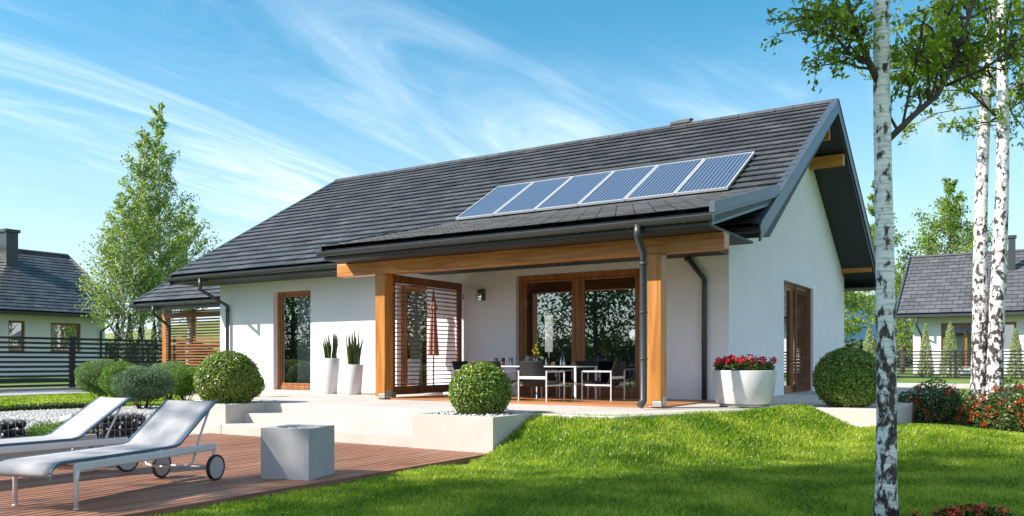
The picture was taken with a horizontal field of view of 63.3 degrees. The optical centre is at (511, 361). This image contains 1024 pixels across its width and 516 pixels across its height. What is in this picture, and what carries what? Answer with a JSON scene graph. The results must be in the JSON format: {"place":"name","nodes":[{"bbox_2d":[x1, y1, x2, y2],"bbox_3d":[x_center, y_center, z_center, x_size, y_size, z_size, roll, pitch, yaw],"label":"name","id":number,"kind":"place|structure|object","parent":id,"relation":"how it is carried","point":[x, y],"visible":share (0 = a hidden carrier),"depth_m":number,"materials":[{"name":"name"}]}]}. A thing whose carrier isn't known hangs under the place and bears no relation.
{"place":"outdoors","nodes":[
{"label":"outdoors","id":0,"kind":"place"},
{"bbox_2d":[0,390,84,394],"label":"path","id":1,"kind":"structure","parent":0,"point":[32,392],"depth_m":25.23,"materials":[{"name":"grey concrete"}]},
{"bbox_2d":[0,405,198,436],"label":"gravel","id":2,"kind":"structure","parent":0,"point":[45,416],"depth_m":14.50,"materials":[{"name":"white gravel"}]},
{"bbox_2d":[105,320,912,363],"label":"hill","id":3,"kind":"structure","parent":0,"point":[148,334],"depth_m":250.78,"materials":[{"name":"green plant"}]},
{"bbox_2d":[0,366,1023,515],"bbox_3d":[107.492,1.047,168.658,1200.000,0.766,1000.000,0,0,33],"label":"ground","id":4,"kind":"structure","parent":0,"point":[947,380],"depth_m":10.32,"materials":[{"name":"green plant"}]},
{"bbox_2d":[0,387,80,391],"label":"fence plinth","id":5,"kind":"structure","parent":4,"relation":"on","point":[41,389],"depth_m":26.88,"materials":[{"name":"grey concrete"}]},
{"bbox_2d":[0,336,219,387],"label":"slat fence","id":6,"kind":"object","parent":5,"relation":"on","point":[72,366],"visible":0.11,"depth_m":27.73,"materials":[{"name":"black metal"}]},
{"bbox_2d":[0,392,89,395],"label":"kerb","id":7,"kind":"structure","parent":4,"relation":"on","point":[43,394],"depth_m":22.72,"materials":[{"name":"concrete"}]},
{"bbox_2d":[0,401,91,411],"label":"hedge","id":8,"kind":"object","parent":4,"relation":"on","point":[50,406],"visible":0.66,"depth_m":15.71,"materials":[{"name":"green plant"}]},
{"bbox_2d":[0,228,126,375],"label":"house","id":9,"kind":"structure","parent":4,"relation":"on","point":[38,298],"depth_m":41.13,"materials":[{"name":"tile"}]},
{"bbox_2d":[9,320,23,350],"bbox_3d":[-23.359,-1.180,39.049,0.070,1.440,0.746,0,0,33],"label":"window","id":10,"kind":"structure","parent":9,"relation":"in","point":[22,322],"depth_m":39.29,"materials":[{"name":"brown wood"}]},
{"bbox_2d":[51,323,79,351],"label":"window","id":11,"kind":"structure","parent":9,"relation":"in","point":[78,325],"depth_m":41.30,"materials":[{"name":"brown wood"}]},
{"bbox_2d":[74,358,114,398],"bbox_3d":[-9.447,0.460,19.046,1.097,1.057,1.064,0,0,-15],"label":"stem shrub","id":12,"kind":"object","parent":4,"relation":"on","point":[88,375],"visible":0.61,"depth_m":18.72,"materials":[{"name":"green plant"}]},
{"bbox_2d":[97,360,137,405],"bbox_3d":[-8.191,0.481,17.438,0.920,1.014,0.968,0,0,33],"label":"stem shrub","id":13,"kind":"object","parent":4,"relation":"on","point":[111,370],"visible":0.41,"depth_m":17.18,"materials":[{"name":"green plant"}]},
{"bbox_2d":[111,320,123,360],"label":"slim conifer","id":14,"kind":"object","parent":4,"relation":"on","point":[117,328],"visible":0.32,"depth_m":32.96,"materials":[{"name":"green plant"}]},
{"bbox_2d":[70,191,180,360],"bbox_3d":[-16.984,-3.167,36.094,4.921,8.309,4.295,0,0,33],"label":"birch tree","id":15,"kind":"object","parent":4,"relation":"on","point":[117,291],"visible":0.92,"depth_m":35.46,"materials":[{"name":"green plant"}]},
{"bbox_2d":[124,312,135,364],"bbox_3d":[-15.879,-0.492,34.504,0.570,3.144,0.559,0,0,33],"label":"slim conifer","id":16,"kind":"object","parent":4,"relation":"on","point":[128,335],"visible":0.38,"depth_m":34.46,"materials":[{"name":"green plant"}]},
{"bbox_2d":[134,326,145,364],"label":"slim conifer","id":17,"kind":"object","parent":4,"relation":"on","point":[140,334],"visible":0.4,"depth_m":34.97,"materials":[{"name":"green plant"}]},
{"bbox_2d":[104,129,181,364],"bbox_3d":[-16.550,-4.713,36.907,3.234,11.416,3.164,0,0,-42],"label":"birch tree","id":18,"kind":"object","parent":4,"relation":"on","point":[142,185],"visible":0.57,"depth_m":36.92,"materials":[{"name":"green plant"}]},
{"bbox_2d":[148,318,159,367],"bbox_3d":[-14.650,-0.354,34.004,0.566,2.867,0.569,0,0,-14],"label":"slim conifer","id":19,"kind":"object","parent":4,"relation":"on","point":[154,333],"visible":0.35,"depth_m":33.97,"materials":[{"name":"green plant"}]},
{"bbox_2d":[112,101,199,363],"bbox_3d":[-16.249,-5.491,38.187,4.363,12.950,4.191,0,0,-33],"label":"birch tree","id":20,"kind":"object","parent":4,"relation":"on","point":[160,177],"visible":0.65,"depth_m":37.86,"materials":[{"name":"green plant"}]},
{"bbox_2d":[150,360,182,400],"bbox_3d":[-7.842,0.464,18.900,1.025,1.007,1.039,0,0,33],"label":"stem shrub","id":21,"kind":"object","parent":4,"relation":"on","point":[167,367],"visible":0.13,"depth_m":18.81,"materials":[{"name":"green plant"}]},
{"bbox_2d":[166,364,196,400],"bbox_3d":[-6.958,0.496,17.654,0.868,0.882,0.851,0,0,33],"label":"stem shrub","id":22,"kind":"object","parent":4,"relation":"on","point":[182,375],"visible":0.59,"depth_m":17.43,"materials":[{"name":"green plant"}]},
{"bbox_2d":[161,203,222,368],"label":"birch tree","id":23,"kind":"object","parent":4,"relation":"on","point":[195,232],"visible":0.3,"depth_m":40.34,"materials":[{"name":"green plant"}]},
{"bbox_2d":[200,400,286,423],"bbox_3d":[-4.666,0.971,13.871,1.420,0.618,1.420,0,0,33],"label":"concrete planter","id":24,"kind":"object","parent":4,"relation":"on","point":[223,413],"visible":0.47,"depth_m":13.07,"materials":[{"name":"grey concrete"}]},
{"bbox_2d":[193,349,261,404],"bbox_3d":[-4.646,0.276,13.589,1.075,0.948,1.094,0,0,33],"label":"box ball","id":25,"kind":"object","parent":24,"relation":"in","point":[226,376],"visible":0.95,"depth_m":13.24,"materials":[{"name":"green plant"}]},
{"bbox_2d":[0,433,487,515],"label":"deck","id":26,"kind":"structure","parent":4,"relation":"on","point":[114,490],"depth_m":7.79,"materials":[{"name":"brown wood"}]},
{"bbox_2d":[0,396,138,471],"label":"sun lounger","id":27,"kind":"object","parent":26,"relation":"on","point":[72,431],"visible":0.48,"depth_m":8.25,"materials":[{"name":"white fabric"}]},
{"bbox_2d":[0,400,224,509],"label":"sun lounger","id":28,"kind":"object","parent":26,"relation":"on","point":[169,425],"visible":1,"depth_m":7.35,"materials":[{"name":"fabric"},{"name":"metal"},{"name":"black rubber"}]},
{"bbox_2d":[261,424,334,479],"bbox_3d":[-2.084,0.879,8.099,0.510,0.482,0.510,0,0,16],"label":"fire cube","id":29,"kind":"object","parent":26,"relation":"on","point":[297,451],"visible":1,"depth_m":7.88,"materials":[{"name":"grey concrete"}]},
{"bbox_2d":[191,412,411,446],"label":"steps","id":30,"kind":"structure","parent":26,"relation":"on","point":[396,432],"depth_m":11.99,"materials":[{"name":"concrete"}]},
{"bbox_2d":[255,373,265,396],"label":"stem shrub","id":31,"kind":"object","parent":4,"relation":"on","point":[262,383],"visible":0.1,"depth_m":15.91,"materials":[{"name":"green plant"}]},
{"bbox_2d":[117,454,489,515],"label":"deck edge","id":32,"kind":"object","parent":4,"relation":"on","point":[460,461],"visible":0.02,"depth_m":7.30,"materials":[{"name":"brown wood"}]},
{"bbox_2d":[412,409,543,452],"bbox_3d":[-0.395,0.971,10.972,1.260,0.617,1.360,0,0,33],"label":"concrete planter","id":33,"kind":"object","parent":4,"relation":"on","point":[452,430],"visible":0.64,"depth_m":10.39,"materials":[{"name":"beige concrete"}]},
{"bbox_2d":[448,361,512,414],"bbox_3d":[-0.417,0.373,10.875,0.859,0.754,0.860,0,0,33],"label":"box ball","id":34,"kind":"object","parent":33,"relation":"in","point":[481,387],"visible":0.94,"depth_m":10.60,"materials":[{"name":"green plant"}]},
{"bbox_2d":[105,338,912,366],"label":"hedgerow","id":35,"kind":"object","parent":4,"relation":"on","point":[852,343],"visible":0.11,"depth_m":89.56,"materials":[{"name":"green plant"}]},
{"bbox_2d":[186,387,957,426],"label":"terrace","id":36,"kind":"structure","parent":4,"relation":"on","point":[362,404],"depth_m":12.71,"materials":[{"name":"concrete"}]},
{"bbox_2d":[322,358,339,393],"bbox_3d":[-3.755,0.309,17.216,0.370,0.738,0.370,0,0,33],"label":"tall pot","id":37,"kind":"object","parent":36,"relation":"on","point":[330,366],"visible":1,"depth_m":17.09,"materials":[{"name":"ceramic"}]},
{"bbox_2d":[322,333,338,357],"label":"snake plant","id":38,"kind":"object","parent":37,"relation":"on","point":[328,348],"visible":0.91,"depth_m":17.17,"materials":[{"name":"green plant"}]},
{"bbox_2d":[344,364,362,394],"bbox_3d":[-3.216,0.374,16.872,0.390,0.608,0.390,0,0,33],"label":"tall pot","id":39,"kind":"object","parent":36,"relation":"on","point":[353,377],"visible":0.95,"depth_m":16.73,"materials":[{"name":"ceramic"}]},
{"bbox_2d":[346,331,362,364],"bbox_3d":[-3.197,-0.259,16.901,0.330,0.819,0.338,0,0,-5],"label":"snake plant","id":40,"kind":"object","parent":39,"relation":"on","point":[354,348],"visible":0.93,"depth_m":16.78,"materials":[{"name":"green plant"}]},
{"bbox_2d":[424,290,442,394],"bbox_3d":[-1.596,-0.380,16.884,0.400,2.120,0.400,0,0,33],"label":"parasol","id":41,"kind":"object","parent":36,"relation":"on","point":[434,332],"visible":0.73,"depth_m":16.83,"materials":[{"name":"brown fabric"}]},
{"bbox_2d":[129,98,875,408],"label":"house","id":42,"kind":"structure","parent":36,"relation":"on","point":[689,250],"depth_m":16.67,"materials":[{"name":"tile"}]},
{"bbox_2d":[278,290,310,389],"bbox_3d":[-4.972,-0.520,19.800,1.250,2.400,0.490,0,0,33],"label":"window","id":43,"kind":"structure","parent":42,"relation":"in","point":[301,300],"depth_m":19.81,"materials":[{"name":"brown wood"}]},
{"bbox_2d":[401,285,426,385],"bbox_3d":[-1.915,-0.520,17.852,0.820,2.400,0.490,0,0,33],"label":"window","id":44,"kind":"structure","parent":42,"relation":"in","point":[402,287],"depth_m":17.89,"materials":[{"name":"brown wood"}]},
{"bbox_2d":[519,268,639,397],"bbox_3d":[1.381,-0.530,15.769,3.200,2.420,0.580,0,0,33],"label":"sliding door","id":45,"kind":"structure","parent":42,"relation":"in","point":[594,314],"depth_m":15.82,"materials":[{"name":"brown wood"}]},
{"bbox_2d":[629,329,634,340],"bbox_3d":[2.261,-1.065,15.232,0.220,1.390,0.220,0,0,33],"label":"hanging lamp","id":46,"kind":"object","parent":42,"relation":"hanging from","point":[632,334],"visible":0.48,"depth_m":15.17,"materials":[{"name":"white glass"}]},
{"bbox_2d":[784,282,810,392],"bbox_3d":[6.108,-0.485,17.992,0.141,2.326,2.566,0,0,33],"label":"window","id":47,"kind":"structure","parent":42,"relation":"in","point":[796,364],"depth_m":18.11,"materials":[{"name":"brown wood"}]},
{"bbox_2d":[378,394,714,407],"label":"porch floor","id":48,"kind":"structure","parent":36,"relation":"on","point":[590,401],"depth_m":13.86,"materials":[{"name":"brown wood"}]},
{"bbox_2d":[451,361,467,377],"bbox_3d":[-0.722,0.329,15.140,0.595,0.658,0.571,0,0,33],"label":"dining chair","id":49,"kind":"object","parent":48,"relation":"on","point":[457,365],"visible":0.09,"depth_m":15.18,"materials":[{"name":"black fabric"}]},
{"bbox_2d":[475,361,519,399],"bbox_3d":[-0.264,0.329,14.059,0.571,0.658,0.595,0,0,30],"label":"dining chair","id":50,"kind":"object","parent":48,"relation":"on","point":[497,363],"visible":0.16,"depth_m":13.96,"materials":[{"name":"black fabric"}]},
{"bbox_2d":[516,361,556,397],"bbox_3d":[0.468,0.329,15.338,0.571,0.658,0.595,0,0,35],"label":"dining chair","id":51,"kind":"object","parent":48,"relation":"on","point":[551,376],"visible":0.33,"depth_m":15.39,"materials":[{"name":"black fabric"}]},
{"bbox_2d":[518,361,564,401],"bbox_3d":[0.469,0.329,13.615,0.571,0.658,0.595,0,0,37],"label":"dining chair","id":52,"kind":"object","parent":48,"relation":"on","point":[533,374],"visible":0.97,"depth_m":13.46,"materials":[{"name":"black fabric"}]},
{"bbox_2d":[501,366,597,400],"bbox_3d":[0.440,0.371,14.495,1.960,0.573,0.800,0,0,33],"label":"dining table","id":53,"kind":"object","parent":48,"relation":"on","point":[575,383],"visible":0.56,"depth_m":13.66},
{"bbox_2d":[509,358,512,365],"bbox_3d":[-0.018,0.015,14.597,0.068,0.140,0.066,0,0,33],"label":"drinking glass","id":54,"kind":"object","parent":53,"relation":"on","point":[510,361],"visible":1,"depth_m":14.58,"materials":[{"name":"white"}]},
{"bbox_2d":[562,358,565,365],"bbox_3d":[0.873,0.015,13.911,0.068,0.140,0.066,0,0,33],"label":"drinking glass","id":55,"kind":"object","parent":53,"relation":"on","point":[563,361],"visible":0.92,"depth_m":13.89,"materials":[{"name":"white"}]},
{"bbox_3d":[0.410,0.019,14.561,0.080,0.128,0.079,0,0,33],"label":"flower vase","id":56,"kind":"object","parent":53,"relation":"on","visible":0},
{"bbox_2d":[532,343,539,357],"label":"yellow flowers","id":57,"kind":"object","parent":56,"relation":"in","point":[536,348],"visible":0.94,"depth_m":14.53,"materials":[{"name":"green plant"}]},
{"bbox_2d":[559,361,600,398],"bbox_3d":[1.225,0.329,14.856,0.571,0.658,0.595,0,0,30],"label":"dining chair","id":58,"kind":"object","parent":48,"relation":"on","point":[588,376],"visible":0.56,"depth_m":15.00,"materials":[{"name":"black fabric"}]},
{"bbox_2d":[581,361,626,401],"bbox_3d":[1.541,0.329,13.794,0.595,0.658,0.571,0,0,31],"label":"dining chair","id":59,"kind":"object","parent":48,"relation":"on","point":[616,373],"visible":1,"depth_m":13.70,"materials":[{"name":"black fabric"}]},
{"bbox_2d":[542,316,552,395],"bbox_3d":[0.720,-0.101,16.238,0.280,1.559,0.280,0,0,33],"label":"floor lamp","id":60,"kind":"object","parent":36,"relation":"on","point":[548,334],"visible":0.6,"depth_m":16.17,"materials":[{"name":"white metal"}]},
{"bbox_2d":[712,370,776,407],"bbox_3d":[3.452,0.406,12.338,0.936,0.543,0.936,0,0,33],"label":"flower pot","id":61,"kind":"object","parent":36,"relation":"on","point":[742,389],"visible":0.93,"depth_m":11.97,"materials":[{"name":"ceramic"}]},
{"bbox_2d":[712,354,776,370],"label":"red flowers","id":62,"kind":"object","parent":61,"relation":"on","point":[730,362],"visible":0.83,"depth_m":12.12,"materials":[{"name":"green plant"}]},
{"bbox_2d":[811,346,875,407],"bbox_3d":[5.022,0.236,12.393,1.069,0.924,1.084,0,0,33],"label":"box ball","id":63,"kind":"object","parent":36,"relation":"on","point":[842,377],"visible":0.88,"depth_m":12.07,"materials":[{"name":"green plant"}]},
{"bbox_2d":[844,291,875,346],"bbox_3d":[15.336,-2.406,38.862,3.248,6.611,3.700,0,0,33],"label":"birch tree","id":64,"kind":"object","parent":4,"relation":"on","point":[850,298],"visible":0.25,"depth_m":38.31,"materials":[{"name":"green plant"}]},
{"bbox_2d":[863,322,875,357],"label":"slim conifer","id":65,"kind":"object","parent":4,"relation":"on","point":[870,346],"visible":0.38,"depth_m":36.71,"materials":[{"name":"green plant"}]},
{"bbox_2d":[760,0,1023,515],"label":"birch tree","id":66,"kind":"object","parent":4,"relation":"on","point":[886,503],"visible":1,"depth_m":5.95,"materials":[{"name":"white plant"}]},
{"bbox_2d":[855,180,930,327],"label":"leafy tree","id":67,"kind":"object","parent":4,"relation":"on","point":[899,236],"visible":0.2,"depth_m":51.40,"materials":[{"name":"green plant"}]},
{"bbox_2d":[895,257,912,372],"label":"leafy tree","id":68,"kind":"object","parent":4,"relation":"on","point":[902,337],"visible":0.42,"depth_m":50.05,"materials":[{"name":"green plant"}]},
{"bbox_2d":[889,508,925,515],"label":"berry shrub","id":69,"kind":"object","parent":4,"relation":"on","point":[913,514],"visible":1,"depth_m":5.67,"materials":[{"name":"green plant"}]},
{"bbox_2d":[917,323,934,376],"bbox_3d":[18.735,-0.408,37.606,0.721,2.616,0.736,0,0,-26],"label":"slim conifer","id":70,"kind":"object","parent":4,"relation":"on","point":[924,345],"visible":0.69,"depth_m":37.51,"materials":[{"name":"green plant"}]},
{"bbox_2d":[840,0,1023,418],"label":"birch tree","id":71,"kind":"object","parent":4,"relation":"on","point":[979,317],"visible":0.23,"depth_m":13.33,"materials":[{"name":"white plant"}]},
{"bbox_2d":[897,378,974,424],"bbox_3d":[6.952,0.749,13.616,1.494,0.944,1.398,0,0,-3],"label":"berry shrub","id":72,"kind":"object","parent":4,"relation":"on","point":[927,411],"visible":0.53,"depth_m":13.39,"materials":[{"name":"green plant"}]},
{"bbox_2d":[938,322,961,376],"bbox_3d":[19.646,-0.441,37.194,0.973,2.682,0.950,0,0,33],"label":"slim conifer","id":73,"kind":"object","parent":4,"relation":"on","point":[949,344],"visible":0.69,"depth_m":37.11,"materials":[{"name":"green plant"}]},
{"bbox_2d":[910,176,993,255],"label":"leafy tree","id":74,"kind":"object","parent":4,"relation":"on","point":[950,225],"visible":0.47,"depth_m":61.82,"materials":[{"name":"green plant"}]},
{"bbox_2d":[890,0,1023,429],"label":"birch tree","id":75,"kind":"object","parent":4,"relation":"on","point":[995,351],"visible":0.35,"depth_m":13.12,"materials":[{"name":"white plant"}]},
{"bbox_2d":[930,501,1021,515],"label":"berry shrub","id":76,"kind":"object","parent":4,"relation":"on","point":[982,510],"visible":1,"depth_m":5.77,"materials":[{"name":"red plant"}]},
{"bbox_2d":[947,377,1023,432],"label":"berry shrub","id":77,"kind":"object","parent":4,"relation":"on","point":[988,417],"visible":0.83,"depth_m":12.16,"materials":[{"name":"green plant"}]},
{"bbox_2d":[1006,327,1023,377],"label":"slim conifer","id":78,"kind":"object","parent":4,"relation":"on","point":[1015,342],"visible":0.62,"depth_m":36.52,"materials":[{"name":"green plant"}]},
{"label":"gravel bed","id":79,"kind":"structure","parent":4,"relation":"on","visible":0},
{"bbox_2d":[0,419,29,437],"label":"gabion","id":80,"kind":"object","parent":79,"relation":"on","point":[7,430],"visible":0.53,"depth_m":10.74,"materials":[{"name":"stone"}]},
{"bbox_2d":[16,420,97,438],"bbox_3d":[-6.238,0.980,11.334,0.948,0.363,1.024,0,0,45],"label":"bush","id":81,"kind":"object","parent":79,"relation":"on","point":[36,429],"visible":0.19,"depth_m":11.15,"materials":[{"name":"green plant"}]},
{"bbox_2d":[88,412,145,438],"bbox_3d":[-5.827,0.982,12.129,0.607,0.444,0.749,0,0,33],"label":"gabion","id":82,"kind":"object","parent":79,"relation":"on","point":[128,424],"visible":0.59,"depth_m":12.00,"materials":[{"name":"stone"}]},
{"bbox_2d":[110,365,175,408],"bbox_3d":[-7.143,0.527,16.084,1.197,0.925,1.142,0,0,-28],"label":"stem shrub","id":83,"kind":"object","parent":79,"relation":"on","point":[136,383],"visible":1,"depth_m":15.75,"materials":[{"name":"green plant"}]},
{"bbox_2d":[0,0,1023,333],"label":"sky","id":84,"kind":"structure","parent":0,"point":[268,104],"materials":[{"name":"blue"}]},
{"bbox_2d":[844,295,912,340],"bbox_3d":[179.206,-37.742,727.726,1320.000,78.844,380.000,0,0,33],"label":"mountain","id":85,"kind":"structure","parent":0,"point":[861,335],"depth_m":517.54,"materials":[{"name":"blue"}]},
{"bbox_2d":[896,235,1023,373],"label":"house","id":86,"kind":"structure","parent":0,"point":[935,295],"depth_m":42.19,"materials":[{"name":"dark grey roof shingles"},{"name":"plaster"},{"name":"metal"}]},
{"bbox_2d":[941,323,971,366],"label":"window","id":87,"kind":"structure","parent":86,"relation":"in","point":[942,324],"depth_m":41.31,"materials":[{"name":"brown wood"}]},
{"bbox_2d":[1005,322,1015,346],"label":"window","id":88,"kind":"structure","parent":86,"relation":"in","point":[1006,323],"depth_m":40.05,"materials":[{"name":"brown wood"}]},
{"bbox_2d":[897,383,1023,387],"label":"path","id":89,"kind":"structure","parent":0,"point":[915,384],"depth_m":30.15,"materials":[{"name":"concrete"}]},
{"bbox_3d":[20.774,1.180,34.549,17.100,0.800,0.300,0,0,33],"label":"fence plinth","id":90,"kind":"object","parent":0,"visible":0},
{"bbox_2d":[847,350,1023,378],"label":"slat fence","id":91,"kind":"object","parent":90,"relation":"on","point":[955,364],"visible":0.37,"depth_m":35.86,"materials":[{"name":"black metal"}]}
]}

